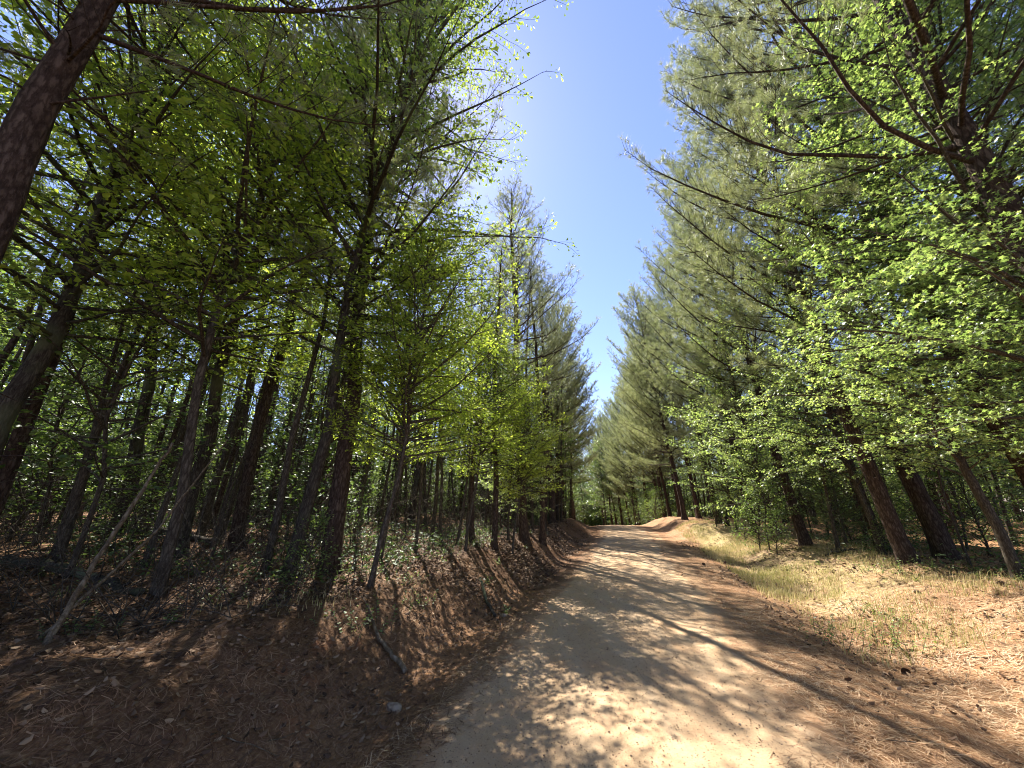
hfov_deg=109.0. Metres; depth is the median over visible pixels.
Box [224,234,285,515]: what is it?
pine tree
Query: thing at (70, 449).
pine tree
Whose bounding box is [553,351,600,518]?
pine tree
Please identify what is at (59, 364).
understory tree
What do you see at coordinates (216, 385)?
oak tree
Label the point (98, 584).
leaning pole
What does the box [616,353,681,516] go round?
pine tree
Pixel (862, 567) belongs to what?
seedling
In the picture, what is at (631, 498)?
shrub
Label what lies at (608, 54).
sky
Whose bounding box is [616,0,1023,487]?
pine tree
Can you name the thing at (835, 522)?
pine tree
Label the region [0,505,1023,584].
ground cover
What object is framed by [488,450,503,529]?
dead sapling
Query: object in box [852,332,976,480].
understory tree
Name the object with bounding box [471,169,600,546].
pine tree
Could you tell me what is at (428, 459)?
pine tree
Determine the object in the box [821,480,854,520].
shrub
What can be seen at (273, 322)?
pine tree
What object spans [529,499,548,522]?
shrub
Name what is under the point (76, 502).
dead sapling
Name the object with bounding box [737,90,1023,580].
sweetgum tree
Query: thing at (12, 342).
pine tree
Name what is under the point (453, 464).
understory tree
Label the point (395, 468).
dead sapling
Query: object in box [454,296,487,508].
pine tree
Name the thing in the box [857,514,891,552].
shrub
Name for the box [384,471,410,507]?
shrub
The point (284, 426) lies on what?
pine tree
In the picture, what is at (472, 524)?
pine tree
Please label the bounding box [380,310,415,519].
dead sapling
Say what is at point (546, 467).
pine tree
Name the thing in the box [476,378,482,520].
dead sapling
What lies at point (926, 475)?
pine tree
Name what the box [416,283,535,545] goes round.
sapling
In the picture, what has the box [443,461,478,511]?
shrub
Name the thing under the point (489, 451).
understory tree
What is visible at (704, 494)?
dead sapling
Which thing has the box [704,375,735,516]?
pine tree
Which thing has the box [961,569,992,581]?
seedling
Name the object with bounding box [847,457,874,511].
dead sapling
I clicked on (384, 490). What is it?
dead sapling
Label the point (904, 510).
shrub
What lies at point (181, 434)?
dead sapling
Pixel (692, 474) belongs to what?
pine tree
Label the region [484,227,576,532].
pine tree
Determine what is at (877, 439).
understory tree
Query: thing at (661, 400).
pine tree
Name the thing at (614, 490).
pine tree
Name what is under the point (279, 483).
shrub
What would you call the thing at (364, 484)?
dead sapling
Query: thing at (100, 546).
seedling
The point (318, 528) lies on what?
shrub
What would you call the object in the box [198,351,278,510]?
dead sapling
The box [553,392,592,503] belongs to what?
understory tree
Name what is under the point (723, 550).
grass
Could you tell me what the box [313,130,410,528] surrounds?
pine tree
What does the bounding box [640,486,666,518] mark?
shrub
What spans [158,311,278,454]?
understory tree
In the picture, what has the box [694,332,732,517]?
pine tree
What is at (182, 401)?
pine tree
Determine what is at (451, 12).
oak tree
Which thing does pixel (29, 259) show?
pine tree
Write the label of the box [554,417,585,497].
pine tree
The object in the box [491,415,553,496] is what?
understory tree
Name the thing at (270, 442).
shrub
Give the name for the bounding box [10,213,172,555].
dead sapling
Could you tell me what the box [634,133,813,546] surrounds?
pine tree
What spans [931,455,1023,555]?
shrub
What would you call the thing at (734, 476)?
understory tree
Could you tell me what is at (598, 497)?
broadleaf tree
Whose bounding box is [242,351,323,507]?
understory tree
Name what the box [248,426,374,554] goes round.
shrub
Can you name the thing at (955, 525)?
dead sapling
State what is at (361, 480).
shrub
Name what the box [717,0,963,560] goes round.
pine tree
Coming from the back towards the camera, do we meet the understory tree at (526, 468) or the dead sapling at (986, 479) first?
the understory tree at (526, 468)
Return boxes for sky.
[0,0,1023,510]
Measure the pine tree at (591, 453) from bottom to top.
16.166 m
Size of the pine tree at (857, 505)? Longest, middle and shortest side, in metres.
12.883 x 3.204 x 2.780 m
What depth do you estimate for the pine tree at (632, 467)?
33.77 m
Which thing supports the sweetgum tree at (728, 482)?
on the ground at (34, 744)
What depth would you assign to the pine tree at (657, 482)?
31.57 m
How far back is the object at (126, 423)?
11.81 m
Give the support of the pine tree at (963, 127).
on the ground at (34, 744)
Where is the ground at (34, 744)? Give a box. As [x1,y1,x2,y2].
[0,510,1023,767]
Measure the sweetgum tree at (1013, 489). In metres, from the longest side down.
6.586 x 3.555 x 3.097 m
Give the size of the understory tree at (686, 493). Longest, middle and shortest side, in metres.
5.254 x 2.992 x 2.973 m
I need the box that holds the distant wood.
[0,210,1023,525]
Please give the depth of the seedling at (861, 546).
9.31 m
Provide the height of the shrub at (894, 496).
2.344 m
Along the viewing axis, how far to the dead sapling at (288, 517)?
8.59 m
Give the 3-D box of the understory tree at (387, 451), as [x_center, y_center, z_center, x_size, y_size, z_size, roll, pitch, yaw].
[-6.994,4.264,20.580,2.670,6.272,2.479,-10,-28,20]
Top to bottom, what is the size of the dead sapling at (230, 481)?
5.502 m
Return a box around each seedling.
[21,560,81,577]
[35,607,127,641]
[49,579,114,600]
[67,538,134,555]
[113,560,153,573]
[163,606,181,625]
[173,577,248,608]
[309,597,397,646]
[359,564,390,578]
[384,568,426,589]
[401,586,438,613]
[435,545,461,558]
[458,535,486,547]
[463,533,493,546]
[798,613,868,651]
[840,597,891,617]
[841,559,884,573]
[847,543,875,551]
[856,617,941,658]
[872,557,931,578]
[872,608,925,626]
[906,553,962,574]
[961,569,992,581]
[964,560,1007,575]
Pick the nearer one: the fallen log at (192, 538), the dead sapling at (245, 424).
the fallen log at (192, 538)
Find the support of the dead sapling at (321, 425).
on the ground at (34, 744)
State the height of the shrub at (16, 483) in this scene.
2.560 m
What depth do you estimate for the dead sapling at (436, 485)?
9.73 m
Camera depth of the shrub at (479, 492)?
22.47 m
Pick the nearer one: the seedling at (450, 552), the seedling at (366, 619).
the seedling at (366, 619)
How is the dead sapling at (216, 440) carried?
on the ground at (34, 744)
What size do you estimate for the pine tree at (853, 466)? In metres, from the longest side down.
14.260 x 3.393 x 3.278 m
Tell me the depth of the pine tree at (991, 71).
8.03 m
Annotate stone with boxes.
[386,702,401,712]
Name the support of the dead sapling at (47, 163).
on the ground at (34, 744)
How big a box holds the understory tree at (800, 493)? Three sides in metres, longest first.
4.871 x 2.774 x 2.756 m
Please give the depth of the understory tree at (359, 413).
20.23 m
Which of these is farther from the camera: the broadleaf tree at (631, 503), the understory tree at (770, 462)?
the broadleaf tree at (631, 503)
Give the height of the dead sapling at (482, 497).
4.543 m
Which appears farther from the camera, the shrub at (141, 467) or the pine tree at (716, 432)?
the pine tree at (716, 432)
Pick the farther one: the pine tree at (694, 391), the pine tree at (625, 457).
the pine tree at (625, 457)
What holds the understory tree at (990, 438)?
on the ground at (34, 744)
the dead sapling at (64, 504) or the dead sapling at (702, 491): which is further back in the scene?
the dead sapling at (702, 491)
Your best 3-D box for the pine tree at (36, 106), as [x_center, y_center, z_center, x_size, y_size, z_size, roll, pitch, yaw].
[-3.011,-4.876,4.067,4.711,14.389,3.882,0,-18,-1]
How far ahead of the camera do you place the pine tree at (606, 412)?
42.44 m
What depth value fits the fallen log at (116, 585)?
4.62 m
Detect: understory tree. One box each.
[0,219,42,390]
[0,222,61,439]
[0,230,244,577]
[0,282,61,424]
[0,286,131,491]
[0,300,168,545]
[0,329,20,384]
[5,299,81,451]
[21,333,171,489]
[25,347,126,521]
[31,350,114,514]
[38,331,187,523]
[98,312,259,502]
[110,375,185,477]
[154,358,241,470]
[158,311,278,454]
[167,381,233,479]
[219,306,375,532]
[237,397,310,490]
[241,301,350,514]
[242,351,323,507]
[277,321,385,486]
[355,403,383,494]
[360,380,403,489]
[368,347,465,517]
[372,413,398,506]
[373,392,415,492]
[413,444,459,497]
[426,360,498,487]
[426,426,470,503]
[470,414,510,479]
[477,372,536,511]
[482,337,584,519]
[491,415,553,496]
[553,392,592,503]
[631,417,694,516]
[636,449,698,514]
[639,471,667,518]
[665,462,699,512]
[671,467,706,512]
[673,427,712,507]
[682,458,720,515]
[689,441,739,513]
[691,467,706,513]
[693,429,732,516]
[718,416,774,516]
[720,413,775,513]
[734,388,813,507]
[746,401,801,508]
[753,418,838,532]
[754,363,836,519]
[762,362,853,536]
[764,384,837,516]
[782,380,856,479]
[788,334,944,532]
[809,310,931,493]
[830,455,872,503]
[834,357,919,496]
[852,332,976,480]
[872,343,1006,550]
[874,146,1023,488]
[879,430,959,506]
[894,404,990,524]
[911,449,975,509]
[937,398,1023,523]
[944,446,988,520]
[952,380,1021,506]
[968,345,1023,473]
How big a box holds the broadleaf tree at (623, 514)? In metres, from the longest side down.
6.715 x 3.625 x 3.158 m
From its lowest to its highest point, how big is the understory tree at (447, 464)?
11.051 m
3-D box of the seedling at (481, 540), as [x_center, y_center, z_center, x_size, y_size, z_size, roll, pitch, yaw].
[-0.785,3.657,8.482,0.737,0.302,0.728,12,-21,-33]
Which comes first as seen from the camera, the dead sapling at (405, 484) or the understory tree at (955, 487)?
the dead sapling at (405, 484)
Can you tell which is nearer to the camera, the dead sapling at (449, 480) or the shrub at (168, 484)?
the shrub at (168, 484)
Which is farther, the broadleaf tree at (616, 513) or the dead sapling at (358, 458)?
the broadleaf tree at (616, 513)
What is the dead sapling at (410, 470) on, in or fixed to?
on the ground at (34, 744)
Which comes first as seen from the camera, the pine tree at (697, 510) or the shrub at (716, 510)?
the shrub at (716, 510)
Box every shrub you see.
[0,374,44,519]
[0,411,115,542]
[0,449,63,532]
[5,416,97,530]
[56,435,169,524]
[82,436,173,525]
[95,451,173,544]
[129,457,200,530]
[150,463,196,516]
[173,449,231,515]
[199,441,275,514]
[215,435,277,522]
[226,458,271,516]
[233,444,308,520]
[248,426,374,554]
[261,506,337,598]
[343,482,379,548]
[345,442,386,525]
[346,487,363,519]
[352,472,382,521]
[362,487,384,516]
[370,453,418,521]
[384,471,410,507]
[403,465,417,510]
[428,463,456,511]
[432,494,450,512]
[443,458,491,518]
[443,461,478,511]
[475,471,489,513]
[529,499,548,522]
[539,482,572,518]
[564,483,570,510]
[564,488,589,518]
[564,491,587,520]
[568,491,585,518]
[622,488,652,525]
[632,487,657,524]
[636,486,664,522]
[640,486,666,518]
[699,492,728,526]
[722,481,785,550]
[723,498,738,518]
[724,504,755,541]
[751,506,793,554]
[785,505,808,533]
[800,482,827,520]
[811,475,886,543]
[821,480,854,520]
[821,502,856,537]
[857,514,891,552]
[872,490,922,539]
[877,478,912,513]
[890,471,975,548]
[895,494,945,539]
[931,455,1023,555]
[956,485,1015,531]
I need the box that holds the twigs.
[0,528,1023,766]
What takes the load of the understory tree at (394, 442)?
on the ground at (34, 744)
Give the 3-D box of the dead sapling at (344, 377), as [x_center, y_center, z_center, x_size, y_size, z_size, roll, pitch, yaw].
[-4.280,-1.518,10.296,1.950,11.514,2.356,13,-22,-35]
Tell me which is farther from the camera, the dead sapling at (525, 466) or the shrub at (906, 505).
the dead sapling at (525, 466)
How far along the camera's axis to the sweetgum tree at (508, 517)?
10.36 m
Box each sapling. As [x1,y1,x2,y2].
[0,111,168,505]
[0,120,142,476]
[0,151,55,371]
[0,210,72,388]
[1,58,75,357]
[1,295,72,536]
[4,129,213,562]
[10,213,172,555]
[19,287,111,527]
[52,318,118,523]
[81,323,196,526]
[91,249,272,567]
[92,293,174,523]
[110,189,286,526]
[136,308,192,476]
[146,321,227,515]
[154,315,224,520]
[155,372,232,526]
[158,296,215,486]
[161,319,272,547]
[193,404,232,519]
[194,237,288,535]
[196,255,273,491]
[196,354,254,522]
[197,307,279,547]
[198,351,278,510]
[200,273,321,540]
[207,342,303,556]
[225,338,262,489]
[240,307,301,522]
[243,164,349,570]
[256,330,326,536]
[258,262,326,527]
[264,343,321,512]
[265,320,332,522]
[285,293,341,520]
[297,317,337,516]
[298,340,346,482]
[299,246,377,541]
[302,354,327,418]
[346,341,396,540]
[350,344,385,523]
[351,338,376,477]
[352,413,369,506]
[356,338,382,498]
[376,297,418,526]
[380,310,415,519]
[382,350,414,516]
[383,395,420,531]
[387,307,437,530]
[387,388,406,515]
[391,277,475,552]
[391,372,416,516]
[400,418,420,512]
[403,296,449,525]
[403,341,435,521]
[404,359,433,522]
[407,302,438,527]
[414,284,461,538]
[414,387,454,515]
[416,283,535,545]
[419,362,465,541]
[423,343,445,528]
[439,399,459,518]
[444,383,459,514]
[446,442,459,512]
[447,317,507,536]
[448,395,458,515]
[466,468,500,528]
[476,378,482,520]
[478,294,507,531]
[479,367,528,513]
[480,397,502,529]
[481,404,491,518]
[481,456,491,519]
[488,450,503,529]
[499,313,512,528]
[505,280,538,517]
[523,313,549,529]
[525,403,539,506]
[532,385,550,530]
[550,323,572,507]
[552,350,577,520]
[553,382,571,521]
[565,429,575,516]
[565,434,577,517]
[566,382,583,517]
[697,458,707,516]
[698,465,706,512]
[699,432,717,516]
[730,443,798,550]
[735,410,756,515]
[755,432,786,529]
[772,393,785,524]
[776,380,819,523]
[779,403,810,516]
[780,392,816,521]
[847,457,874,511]
[876,339,1008,565]
[934,368,1022,544]
[944,374,1020,521]
[991,456,1023,514]
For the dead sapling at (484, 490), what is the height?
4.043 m
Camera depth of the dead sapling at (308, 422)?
12.44 m
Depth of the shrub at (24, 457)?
5.39 m
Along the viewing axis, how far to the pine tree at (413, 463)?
23.66 m
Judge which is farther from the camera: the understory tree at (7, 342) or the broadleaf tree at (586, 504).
the broadleaf tree at (586, 504)
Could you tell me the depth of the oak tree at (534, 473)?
9.35 m
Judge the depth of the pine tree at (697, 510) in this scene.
23.53 m
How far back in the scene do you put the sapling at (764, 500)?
11.54 m
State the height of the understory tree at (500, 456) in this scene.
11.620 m
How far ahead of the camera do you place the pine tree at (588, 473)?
54.52 m
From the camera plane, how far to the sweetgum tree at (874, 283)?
6.30 m
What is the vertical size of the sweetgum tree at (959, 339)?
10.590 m
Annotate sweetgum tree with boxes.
[475,346,579,539]
[661,309,816,542]
[663,375,767,531]
[698,223,968,554]
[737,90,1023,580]
[739,0,1023,436]
[768,0,1023,470]
[921,280,1023,528]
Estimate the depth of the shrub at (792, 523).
13.84 m
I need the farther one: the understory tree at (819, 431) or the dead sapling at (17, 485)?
the understory tree at (819, 431)
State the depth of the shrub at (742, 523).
13.55 m
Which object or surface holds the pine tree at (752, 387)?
on the ground at (34, 744)
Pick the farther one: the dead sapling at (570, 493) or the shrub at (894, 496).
the dead sapling at (570, 493)
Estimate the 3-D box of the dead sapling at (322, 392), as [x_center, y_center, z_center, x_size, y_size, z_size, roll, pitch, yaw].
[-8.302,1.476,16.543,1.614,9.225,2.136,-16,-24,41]
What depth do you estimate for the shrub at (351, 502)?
12.12 m
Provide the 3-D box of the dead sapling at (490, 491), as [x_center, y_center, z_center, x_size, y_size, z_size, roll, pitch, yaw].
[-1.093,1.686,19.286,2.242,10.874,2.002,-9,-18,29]
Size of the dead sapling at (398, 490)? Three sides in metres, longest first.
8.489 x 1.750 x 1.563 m
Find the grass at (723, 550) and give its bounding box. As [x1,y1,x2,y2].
[197,519,1023,674]
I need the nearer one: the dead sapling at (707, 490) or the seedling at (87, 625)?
the seedling at (87, 625)
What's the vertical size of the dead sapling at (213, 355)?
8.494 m
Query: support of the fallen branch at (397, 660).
on the ground at (34, 744)
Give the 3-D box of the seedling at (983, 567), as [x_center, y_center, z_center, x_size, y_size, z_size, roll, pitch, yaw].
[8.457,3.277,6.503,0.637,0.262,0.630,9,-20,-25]
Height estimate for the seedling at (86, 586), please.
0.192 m
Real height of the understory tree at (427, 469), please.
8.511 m
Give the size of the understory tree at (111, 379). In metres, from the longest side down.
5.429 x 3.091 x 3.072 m
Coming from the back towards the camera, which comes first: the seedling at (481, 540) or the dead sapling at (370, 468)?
the dead sapling at (370, 468)
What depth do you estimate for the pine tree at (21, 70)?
9.27 m
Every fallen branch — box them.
[362,596,407,673]
[479,577,496,616]
[825,548,876,555]
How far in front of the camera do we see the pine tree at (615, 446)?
39.23 m
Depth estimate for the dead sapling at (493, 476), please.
12.74 m
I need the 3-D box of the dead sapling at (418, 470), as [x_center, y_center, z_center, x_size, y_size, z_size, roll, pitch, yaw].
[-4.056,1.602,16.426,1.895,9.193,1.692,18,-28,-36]
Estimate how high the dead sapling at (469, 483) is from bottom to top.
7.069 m
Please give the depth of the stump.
16.77 m
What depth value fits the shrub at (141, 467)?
6.84 m
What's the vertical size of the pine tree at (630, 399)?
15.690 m
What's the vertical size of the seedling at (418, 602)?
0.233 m
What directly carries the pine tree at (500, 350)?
on the ground at (34, 744)
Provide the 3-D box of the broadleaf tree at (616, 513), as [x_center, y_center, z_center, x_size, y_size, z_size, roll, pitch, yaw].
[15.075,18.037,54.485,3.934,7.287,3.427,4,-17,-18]
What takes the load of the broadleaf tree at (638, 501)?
on the ground at (34, 744)
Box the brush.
[0,451,598,638]
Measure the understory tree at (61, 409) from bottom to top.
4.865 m
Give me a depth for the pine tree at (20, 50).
6.02 m
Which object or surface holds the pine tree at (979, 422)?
on the ground at (34, 744)
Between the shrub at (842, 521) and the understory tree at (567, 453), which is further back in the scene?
the understory tree at (567, 453)
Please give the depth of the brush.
4.86 m
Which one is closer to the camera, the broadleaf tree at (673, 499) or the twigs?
the twigs
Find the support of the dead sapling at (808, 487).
on the ground at (34, 744)
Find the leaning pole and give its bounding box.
[36,439,227,639]
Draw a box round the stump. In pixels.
[723,515,729,525]
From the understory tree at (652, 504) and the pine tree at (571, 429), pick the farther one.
the understory tree at (652, 504)
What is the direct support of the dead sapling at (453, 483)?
on the ground at (34, 744)
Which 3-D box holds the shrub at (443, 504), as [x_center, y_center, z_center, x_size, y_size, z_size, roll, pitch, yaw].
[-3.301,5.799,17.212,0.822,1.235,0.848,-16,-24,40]
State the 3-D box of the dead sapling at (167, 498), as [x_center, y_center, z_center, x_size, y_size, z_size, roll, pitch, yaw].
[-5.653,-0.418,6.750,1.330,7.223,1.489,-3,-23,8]
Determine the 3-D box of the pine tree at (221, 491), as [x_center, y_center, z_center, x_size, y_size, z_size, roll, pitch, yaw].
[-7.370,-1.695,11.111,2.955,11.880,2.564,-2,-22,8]
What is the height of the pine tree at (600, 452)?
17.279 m
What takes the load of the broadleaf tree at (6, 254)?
on the ground at (34, 744)
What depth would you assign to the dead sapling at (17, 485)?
7.71 m
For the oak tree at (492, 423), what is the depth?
8.40 m
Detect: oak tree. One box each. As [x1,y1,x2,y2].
[0,0,343,460]
[0,0,422,597]
[0,4,313,539]
[42,21,447,557]
[135,0,579,577]
[310,231,526,561]
[313,200,526,588]
[424,315,564,551]
[482,378,579,553]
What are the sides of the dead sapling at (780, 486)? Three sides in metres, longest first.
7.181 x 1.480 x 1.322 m
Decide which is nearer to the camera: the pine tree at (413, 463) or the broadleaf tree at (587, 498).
the pine tree at (413, 463)
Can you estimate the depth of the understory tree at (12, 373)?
10.52 m
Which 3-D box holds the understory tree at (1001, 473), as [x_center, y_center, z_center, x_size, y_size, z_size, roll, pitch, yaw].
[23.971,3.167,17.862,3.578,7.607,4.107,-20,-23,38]
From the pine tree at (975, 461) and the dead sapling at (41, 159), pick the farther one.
the pine tree at (975, 461)
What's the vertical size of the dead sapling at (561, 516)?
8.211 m
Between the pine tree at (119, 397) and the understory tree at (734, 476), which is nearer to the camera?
the pine tree at (119, 397)
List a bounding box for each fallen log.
[0,554,146,596]
[90,523,222,544]
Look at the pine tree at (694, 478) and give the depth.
36.93 m
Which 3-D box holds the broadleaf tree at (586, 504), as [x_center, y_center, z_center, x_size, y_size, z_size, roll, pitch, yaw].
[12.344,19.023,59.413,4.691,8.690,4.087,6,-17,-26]
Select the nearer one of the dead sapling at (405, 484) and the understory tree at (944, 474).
the understory tree at (944, 474)
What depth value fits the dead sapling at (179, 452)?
10.27 m
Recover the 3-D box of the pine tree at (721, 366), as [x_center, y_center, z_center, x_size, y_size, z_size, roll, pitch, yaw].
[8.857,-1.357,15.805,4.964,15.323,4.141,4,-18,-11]
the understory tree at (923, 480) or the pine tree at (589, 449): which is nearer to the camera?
the understory tree at (923, 480)
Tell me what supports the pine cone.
on the ground at (34, 744)
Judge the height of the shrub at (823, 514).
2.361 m
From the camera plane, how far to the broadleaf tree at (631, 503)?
44.74 m
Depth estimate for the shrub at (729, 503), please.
22.12 m
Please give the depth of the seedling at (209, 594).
4.17 m
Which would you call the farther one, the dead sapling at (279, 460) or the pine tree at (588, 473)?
the pine tree at (588, 473)
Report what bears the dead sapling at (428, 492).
on the ground at (34, 744)
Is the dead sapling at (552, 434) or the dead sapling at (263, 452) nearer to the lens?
the dead sapling at (263, 452)
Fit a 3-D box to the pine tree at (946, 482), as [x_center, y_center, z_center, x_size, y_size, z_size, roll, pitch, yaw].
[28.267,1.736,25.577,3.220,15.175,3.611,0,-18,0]
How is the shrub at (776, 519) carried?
on the ground at (34, 744)
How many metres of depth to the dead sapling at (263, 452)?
11.33 m
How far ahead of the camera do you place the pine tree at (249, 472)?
7.28 m
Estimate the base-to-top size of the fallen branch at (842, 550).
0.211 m
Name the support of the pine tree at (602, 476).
on the ground at (34, 744)
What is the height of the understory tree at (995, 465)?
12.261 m
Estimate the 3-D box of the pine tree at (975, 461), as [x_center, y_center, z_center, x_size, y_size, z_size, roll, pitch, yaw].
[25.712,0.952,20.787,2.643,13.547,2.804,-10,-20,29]
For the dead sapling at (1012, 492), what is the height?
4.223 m
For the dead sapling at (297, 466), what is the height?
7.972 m
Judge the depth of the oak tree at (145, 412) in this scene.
8.08 m
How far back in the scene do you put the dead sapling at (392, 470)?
16.52 m
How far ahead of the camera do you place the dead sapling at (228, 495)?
6.86 m
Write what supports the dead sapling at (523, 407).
on the ground at (34, 744)
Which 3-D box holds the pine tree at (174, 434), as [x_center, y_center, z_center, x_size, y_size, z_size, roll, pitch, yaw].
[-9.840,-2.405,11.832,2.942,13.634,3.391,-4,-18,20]
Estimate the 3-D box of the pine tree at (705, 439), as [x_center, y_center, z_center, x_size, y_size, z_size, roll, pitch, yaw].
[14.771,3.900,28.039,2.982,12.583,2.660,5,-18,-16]
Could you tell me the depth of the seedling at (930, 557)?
6.86 m
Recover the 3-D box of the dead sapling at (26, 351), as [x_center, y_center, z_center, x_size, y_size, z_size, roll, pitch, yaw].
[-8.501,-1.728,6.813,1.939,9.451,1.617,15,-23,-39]
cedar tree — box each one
[777,394,901,550]
[798,426,877,545]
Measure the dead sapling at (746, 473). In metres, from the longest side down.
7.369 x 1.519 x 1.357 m
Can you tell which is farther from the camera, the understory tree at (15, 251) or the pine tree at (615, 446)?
the pine tree at (615, 446)
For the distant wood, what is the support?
on the ground at (34, 744)
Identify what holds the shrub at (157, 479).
on the ground at (34, 744)
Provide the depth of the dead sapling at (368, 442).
16.09 m
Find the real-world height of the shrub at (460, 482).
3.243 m
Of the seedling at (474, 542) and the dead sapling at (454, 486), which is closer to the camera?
the seedling at (474, 542)
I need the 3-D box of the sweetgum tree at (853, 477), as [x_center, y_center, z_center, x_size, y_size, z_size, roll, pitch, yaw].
[7.751,-0.459,10.288,5.107,10.229,4.888,-3,-18,-1]
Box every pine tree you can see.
[0,0,450,499]
[0,1,258,516]
[0,5,38,108]
[0,24,83,172]
[0,48,149,368]
[0,157,106,334]
[0,184,61,339]
[1,177,61,286]
[7,274,123,522]
[38,305,124,520]
[43,166,185,527]
[58,237,176,516]
[78,285,170,518]
[139,148,279,525]
[139,250,221,513]
[140,296,193,418]
[159,284,242,485]
[208,187,313,528]
[224,90,366,550]
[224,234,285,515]
[236,0,527,575]
[247,192,329,517]
[247,253,312,461]
[264,302,320,512]
[270,242,324,518]
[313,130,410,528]
[320,273,376,381]
[324,233,381,415]
[350,311,376,497]
[366,284,411,516]
[372,307,408,498]
[405,321,420,510]
[413,293,439,514]
[422,325,446,511]
[438,258,491,519]
[453,254,508,542]
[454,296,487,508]
[458,289,489,509]
[463,238,537,549]
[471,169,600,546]
[477,262,513,522]
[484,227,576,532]
[510,251,565,546]
[519,267,591,522]
[528,296,573,528]
[535,294,602,519]
[540,324,598,519]
[549,366,576,517]
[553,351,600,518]
[553,362,588,457]
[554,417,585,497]
[564,391,599,518]
[579,434,607,524]
[585,415,620,524]
[588,398,627,524]
[588,413,620,524]
[597,383,643,525]
[598,416,637,524]
[600,395,646,525]
[601,360,656,522]
[605,279,696,519]
[612,367,669,517]
[614,313,688,516]
[615,335,670,517]
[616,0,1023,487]
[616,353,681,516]
[624,295,715,518]
[625,251,726,523]
[632,198,765,536]
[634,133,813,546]
[636,9,921,565]
[658,0,1023,285]
[660,220,784,536]
[676,400,699,515]
[677,413,703,515]
[683,360,722,480]
[683,425,709,515]
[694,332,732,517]
[695,346,732,504]
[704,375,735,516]
[715,315,782,498]
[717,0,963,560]
[717,162,890,550]
[732,318,779,515]
[735,298,789,522]
[751,335,804,518]
[755,263,867,535]
[756,287,838,523]
[787,307,858,521]
[803,240,947,529]
[806,62,1023,432]
[821,214,962,539]
[870,335,964,518]
[883,269,1003,524]
[896,282,1023,505]
[902,339,964,514]
[915,203,1023,503]
[920,345,996,498]
[933,0,1023,211]
[953,379,1021,520]
[992,40,1023,198]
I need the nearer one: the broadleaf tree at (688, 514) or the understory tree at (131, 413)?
the understory tree at (131, 413)
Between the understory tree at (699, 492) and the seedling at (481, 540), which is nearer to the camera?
the seedling at (481, 540)
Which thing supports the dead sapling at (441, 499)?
on the ground at (34, 744)
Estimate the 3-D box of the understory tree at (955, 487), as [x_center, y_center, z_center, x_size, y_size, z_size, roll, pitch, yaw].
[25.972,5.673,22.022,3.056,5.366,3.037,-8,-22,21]
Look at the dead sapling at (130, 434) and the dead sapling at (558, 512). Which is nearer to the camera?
the dead sapling at (130, 434)
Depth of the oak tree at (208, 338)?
4.81 m
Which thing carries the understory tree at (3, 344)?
on the ground at (34, 744)
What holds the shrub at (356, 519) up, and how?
on the ground at (34, 744)
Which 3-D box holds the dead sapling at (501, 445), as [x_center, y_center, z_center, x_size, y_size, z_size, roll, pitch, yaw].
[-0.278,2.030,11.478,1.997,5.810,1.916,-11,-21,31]
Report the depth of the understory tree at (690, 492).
41.00 m
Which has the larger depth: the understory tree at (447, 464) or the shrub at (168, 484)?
the understory tree at (447, 464)
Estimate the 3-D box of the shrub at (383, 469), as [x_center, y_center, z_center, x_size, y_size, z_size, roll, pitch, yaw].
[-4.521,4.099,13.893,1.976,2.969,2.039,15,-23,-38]
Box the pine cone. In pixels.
[901,668,910,674]
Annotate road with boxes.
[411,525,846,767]
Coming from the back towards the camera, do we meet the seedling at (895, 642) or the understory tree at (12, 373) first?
the understory tree at (12, 373)
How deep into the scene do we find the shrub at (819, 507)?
19.74 m
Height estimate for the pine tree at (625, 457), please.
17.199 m
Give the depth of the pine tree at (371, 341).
13.12 m
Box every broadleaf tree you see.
[0,232,49,296]
[574,467,600,523]
[575,483,595,522]
[579,439,628,524]
[601,493,621,524]
[613,460,651,520]
[615,499,631,524]
[616,469,646,524]
[618,480,649,518]
[666,457,692,516]
[681,476,700,516]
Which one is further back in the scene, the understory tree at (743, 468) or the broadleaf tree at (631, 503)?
the broadleaf tree at (631, 503)
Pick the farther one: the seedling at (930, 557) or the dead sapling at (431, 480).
the dead sapling at (431, 480)
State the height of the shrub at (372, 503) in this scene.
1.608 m
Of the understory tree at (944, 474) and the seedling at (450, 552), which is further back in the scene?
the understory tree at (944, 474)
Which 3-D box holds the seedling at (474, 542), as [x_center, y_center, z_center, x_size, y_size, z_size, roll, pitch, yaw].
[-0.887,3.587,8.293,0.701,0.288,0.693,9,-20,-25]
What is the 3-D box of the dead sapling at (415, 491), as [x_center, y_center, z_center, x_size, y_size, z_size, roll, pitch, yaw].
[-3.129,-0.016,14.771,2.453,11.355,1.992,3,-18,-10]
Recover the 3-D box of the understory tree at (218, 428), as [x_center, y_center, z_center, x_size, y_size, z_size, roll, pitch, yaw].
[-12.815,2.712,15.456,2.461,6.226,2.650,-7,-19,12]
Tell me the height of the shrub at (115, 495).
2.474 m
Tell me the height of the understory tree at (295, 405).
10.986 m
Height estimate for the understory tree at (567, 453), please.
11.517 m

